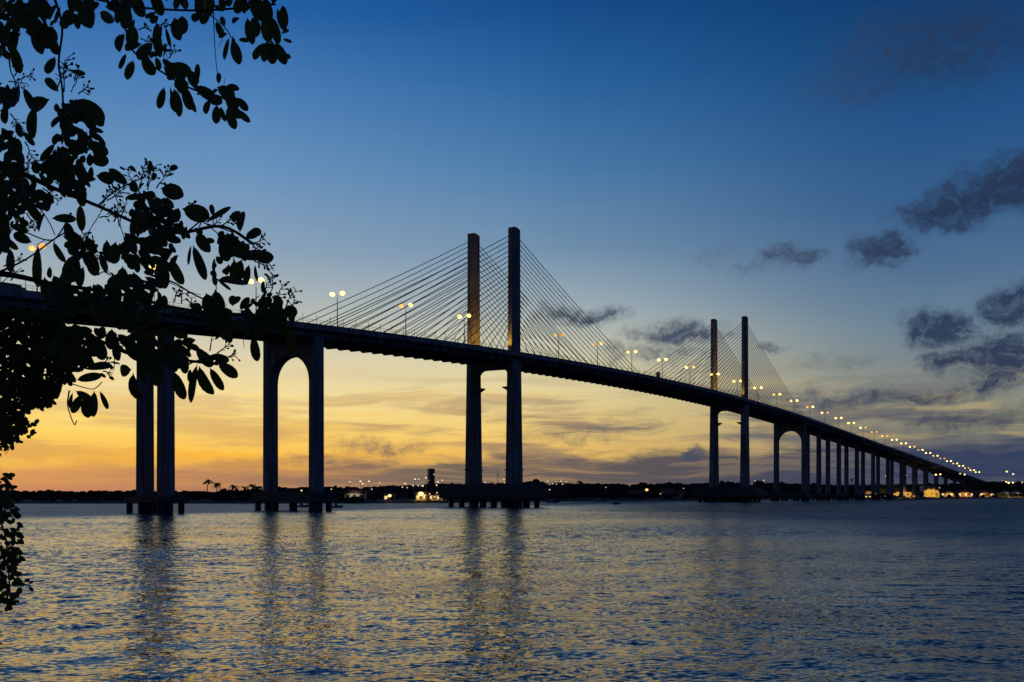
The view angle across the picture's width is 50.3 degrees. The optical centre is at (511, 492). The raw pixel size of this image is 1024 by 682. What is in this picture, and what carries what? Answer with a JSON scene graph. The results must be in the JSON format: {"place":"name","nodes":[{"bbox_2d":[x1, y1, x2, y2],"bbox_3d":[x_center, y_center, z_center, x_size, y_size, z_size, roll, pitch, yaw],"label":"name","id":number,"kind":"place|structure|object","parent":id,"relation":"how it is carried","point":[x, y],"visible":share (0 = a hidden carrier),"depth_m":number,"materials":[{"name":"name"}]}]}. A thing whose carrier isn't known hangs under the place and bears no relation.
{"place":"outdoors","nodes":[
{"label":"outdoors","id":0,"kind":"place"},
{"bbox_2d":[0,498,1023,681],"bbox_3d":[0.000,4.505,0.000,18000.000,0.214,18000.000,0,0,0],"label":"water","id":1,"kind":"structure","parent":0,"point":[891,590],"depth_m":49.03,"materials":[{"name":"blue liquid"}]},
{"bbox_2d":[297,502,307,506],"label":"boat","id":2,"kind":"object","parent":1,"relation":"on","point":[300,504],"visible":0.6,"depth_m":344.96,"materials":[{"name":"black paint"}]},
{"bbox_2d":[332,499,342,507],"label":"boat","id":3,"kind":"object","parent":1,"relation":"on","point":[336,505],"visible":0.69,"depth_m":334.64,"materials":[{"name":"black paint"}]},
{"bbox_2d":[546,497,558,502],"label":"boat","id":4,"kind":"object","parent":1,"relation":"on","point":[552,501],"visible":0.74,"depth_m":501.89,"materials":[{"name":"black paint"}]},
{"bbox_2d":[593,499,605,501],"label":"boat","id":5,"kind":"object","parent":1,"relation":"on","point":[598,500],"visible":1,"depth_m":574.98,"materials":[{"name":"black paint"}]},
{"bbox_2d":[0,0,1023,491],"label":"sky","id":6,"kind":"structure","parent":0,"point":[844,179],"materials":[{"name":"blue"}]},
{"bbox_2d":[11,492,1023,503],"bbox_3d":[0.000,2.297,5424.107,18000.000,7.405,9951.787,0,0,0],"label":"terrain","id":7,"kind":"structure","parent":0,"point":[209,501],"depth_m":479.83,"materials":[{"name":"soil"}]},
{"bbox_2d":[203,479,212,495],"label":"palm tree","id":8,"kind":"object","parent":7,"relation":"on","point":[206,481],"visible":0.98,"depth_m":485.98,"materials":[{"name":"black plant"}]},
{"bbox_2d":[212,483,220,495],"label":"palm tree","id":9,"kind":"object","parent":7,"relation":"on","point":[217,484],"visible":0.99,"depth_m":482.94,"materials":[{"name":"black plant"}]},
{"bbox_2d":[229,485,239,496],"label":"palm tree","id":10,"kind":"object","parent":7,"relation":"on","point":[233,486],"visible":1,"depth_m":486.17,"materials":[{"name":"black plant"}]},
{"bbox_2d":[241,486,249,495],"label":"palm tree","id":11,"kind":"object","parent":7,"relation":"on","point":[245,488],"visible":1,"depth_m":485.17,"materials":[{"name":"black plant"}]},
{"bbox_2d":[253,486,262,491],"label":"palm tree","id":12,"kind":"object","parent":7,"relation":"on","point":[258,487],"visible":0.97,"depth_m":481.29,"materials":[{"name":"black plant"}]},
{"bbox_2d":[343,490,367,499],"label":"house","id":13,"kind":"structure","parent":7,"relation":"on","point":[351,493],"depth_m":483.21,"materials":[{"name":"white paint"}]},
{"bbox_2d":[382,492,396,499],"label":"house","id":14,"kind":"structure","parent":7,"relation":"on","point":[386,494],"depth_m":493.01,"materials":[{"name":"white paint"}]},
{"bbox_2d":[415,491,430,499],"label":"house","id":15,"kind":"structure","parent":7,"relation":"on","point":[427,496],"depth_m":494.03,"materials":[{"name":"beige paint"}]},
{"bbox_2d":[427,468,434,483],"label":"tower block","id":16,"kind":"structure","parent":7,"relation":"on","point":[430,475],"depth_m":1496.84,"materials":[{"name":"white"}]},
{"bbox_2d":[430,495,444,499],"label":"house","id":17,"kind":"structure","parent":7,"relation":"on","point":[435,498],"depth_m":500.39,"materials":[{"name":"white paint"}]},
{"bbox_2d":[0,227,988,513],"bbox_3d":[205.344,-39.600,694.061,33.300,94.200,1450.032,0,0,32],"label":"cable stayed bridge","id":18,"kind":"structure","parent":7,"relation":"on","point":[314,339],"depth_m":354.74,"materials":[{"name":"concrete"}]},
{"bbox_2d":[1,282,24,289],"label":"van","id":19,"kind":"object","parent":18,"relation":"on","point":[5,284],"visible":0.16,"depth_m":207.08,"materials":[{"name":"blue metal"}]},
{"bbox_2d":[28,243,45,290],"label":"street lamp","id":20,"kind":"object","parent":18,"relation":"on","point":[33,248],"visible":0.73,"depth_m":219.58,"materials":[{"name":"metal"}]},
{"bbox_2d":[249,278,263,311],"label":"street lamp","id":21,"kind":"object","parent":18,"relation":"on","point":[251,281],"visible":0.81,"depth_m":269.98,"materials":[{"name":"metal"}]},
{"bbox_2d":[330,291,344,325],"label":"street lamp","id":22,"kind":"object","parent":18,"relation":"on","point":[332,294],"visible":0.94,"depth_m":295.25,"materials":[{"name":"metal"}]},
{"bbox_2d":[399,303,412,334],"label":"street lamp","id":23,"kind":"object","parent":18,"relation":"on","point":[401,305],"visible":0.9,"depth_m":320.62,"materials":[{"name":"metal"}]},
{"bbox_2d":[457,314,470,342],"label":"street lamp","id":24,"kind":"object","parent":18,"relation":"on","point":[464,323],"visible":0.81,"depth_m":345.96,"materials":[{"name":"metal"}]},
{"bbox_2d":[553,333,564,357],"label":"street lamp","id":25,"kind":"object","parent":18,"relation":"on","point":[558,340],"visible":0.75,"depth_m":396.63,"materials":[{"name":"metal"}]},
{"bbox_2d":[657,358,667,377],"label":"street lamp","id":26,"kind":"object","parent":18,"relation":"on","point":[665,359],"visible":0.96,"depth_m":472.63,"materials":[{"name":"metal"}]},
{"bbox_2d":[2,479,1023,501],"bbox_3d":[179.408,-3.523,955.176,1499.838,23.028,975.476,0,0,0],"label":"wood","id":27,"kind":"object","parent":7,"relation":"on","point":[599,490],"visible":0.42,"depth_m":643.15,"materials":[{"name":"black plant"}]},
{"bbox_2d":[628,490,644,497],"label":"house","id":28,"kind":"structure","parent":7,"relation":"on","point":[633,492],"depth_m":670.60,"materials":[{"name":"ceramic"}]},
{"bbox_2d":[661,488,675,497],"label":"house","id":29,"kind":"structure","parent":7,"relation":"on","point":[665,490],"depth_m":691.94,"materials":[{"name":"white paint"}]},
{"bbox_2d":[669,491,685,497],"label":"house","id":30,"kind":"structure","parent":7,"relation":"on","point":[679,494],"depth_m":687.57,"materials":[{"name":"white paint"}]},
{"bbox_2d":[859,491,881,496],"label":"house","id":31,"kind":"structure","parent":7,"relation":"on","point":[867,492],"depth_m":824.91,"materials":[{"name":"white paint"}]},
{"bbox_2d":[894,492,923,496],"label":"house","id":32,"kind":"structure","parent":7,"relation":"on","point":[914,494],"depth_m":856.31,"materials":[{"name":"beige paint"}]},
{"bbox_2d":[920,486,938,496],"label":"house","id":33,"kind":"structure","parent":7,"relation":"on","point":[928,491],"depth_m":879.63,"materials":[{"name":"beige paint"}]},
{"bbox_2d":[939,490,958,496],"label":"house","id":34,"kind":"structure","parent":7,"relation":"on","point":[945,493],"depth_m":892.34,"materials":[{"name":"beige paint"}]},
{"bbox_2d":[956,490,975,496],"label":"house","id":35,"kind":"structure","parent":7,"relation":"on","point":[966,493],"depth_m":906.98,"materials":[{"name":"beige paint"}]},
{"bbox_2d":[976,490,994,496],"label":"house","id":36,"kind":"structure","parent":7,"relation":"on","point":[990,493],"depth_m":925.85,"materials":[{"name":"ceramic"}]},
{"bbox_2d":[998,490,1012,493],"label":"tent","id":37,"kind":"object","parent":7,"relation":"on","point":[1005,492],"visible":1,"depth_m":935.23,"materials":[{"name":"fabric"}]},
{"bbox_2d":[752,497,1023,499],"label":"beach","id":38,"kind":"structure","parent":0,"point":[908,497],"depth_m":865.03,"materials":[{"name":"brown sand"}]},
{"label":"river bank","id":39,"kind":"structure","parent":0,"visible":0},
{"bbox_2d":[0,304,95,611],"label":"shrub","id":40,"kind":"object","parent":39,"relation":"on","point":[30,390],"visible":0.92,"depth_m":4.31,"materials":[{"name":"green plant"}]},
{"bbox_2d":[0,0,301,424],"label":"broadleaf tree","id":41,"kind":"object","parent":39,"relation":"on","point":[62,170],"visible":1,"depth_m":3.83,"materials":[{"name":"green plant"}]}
]}

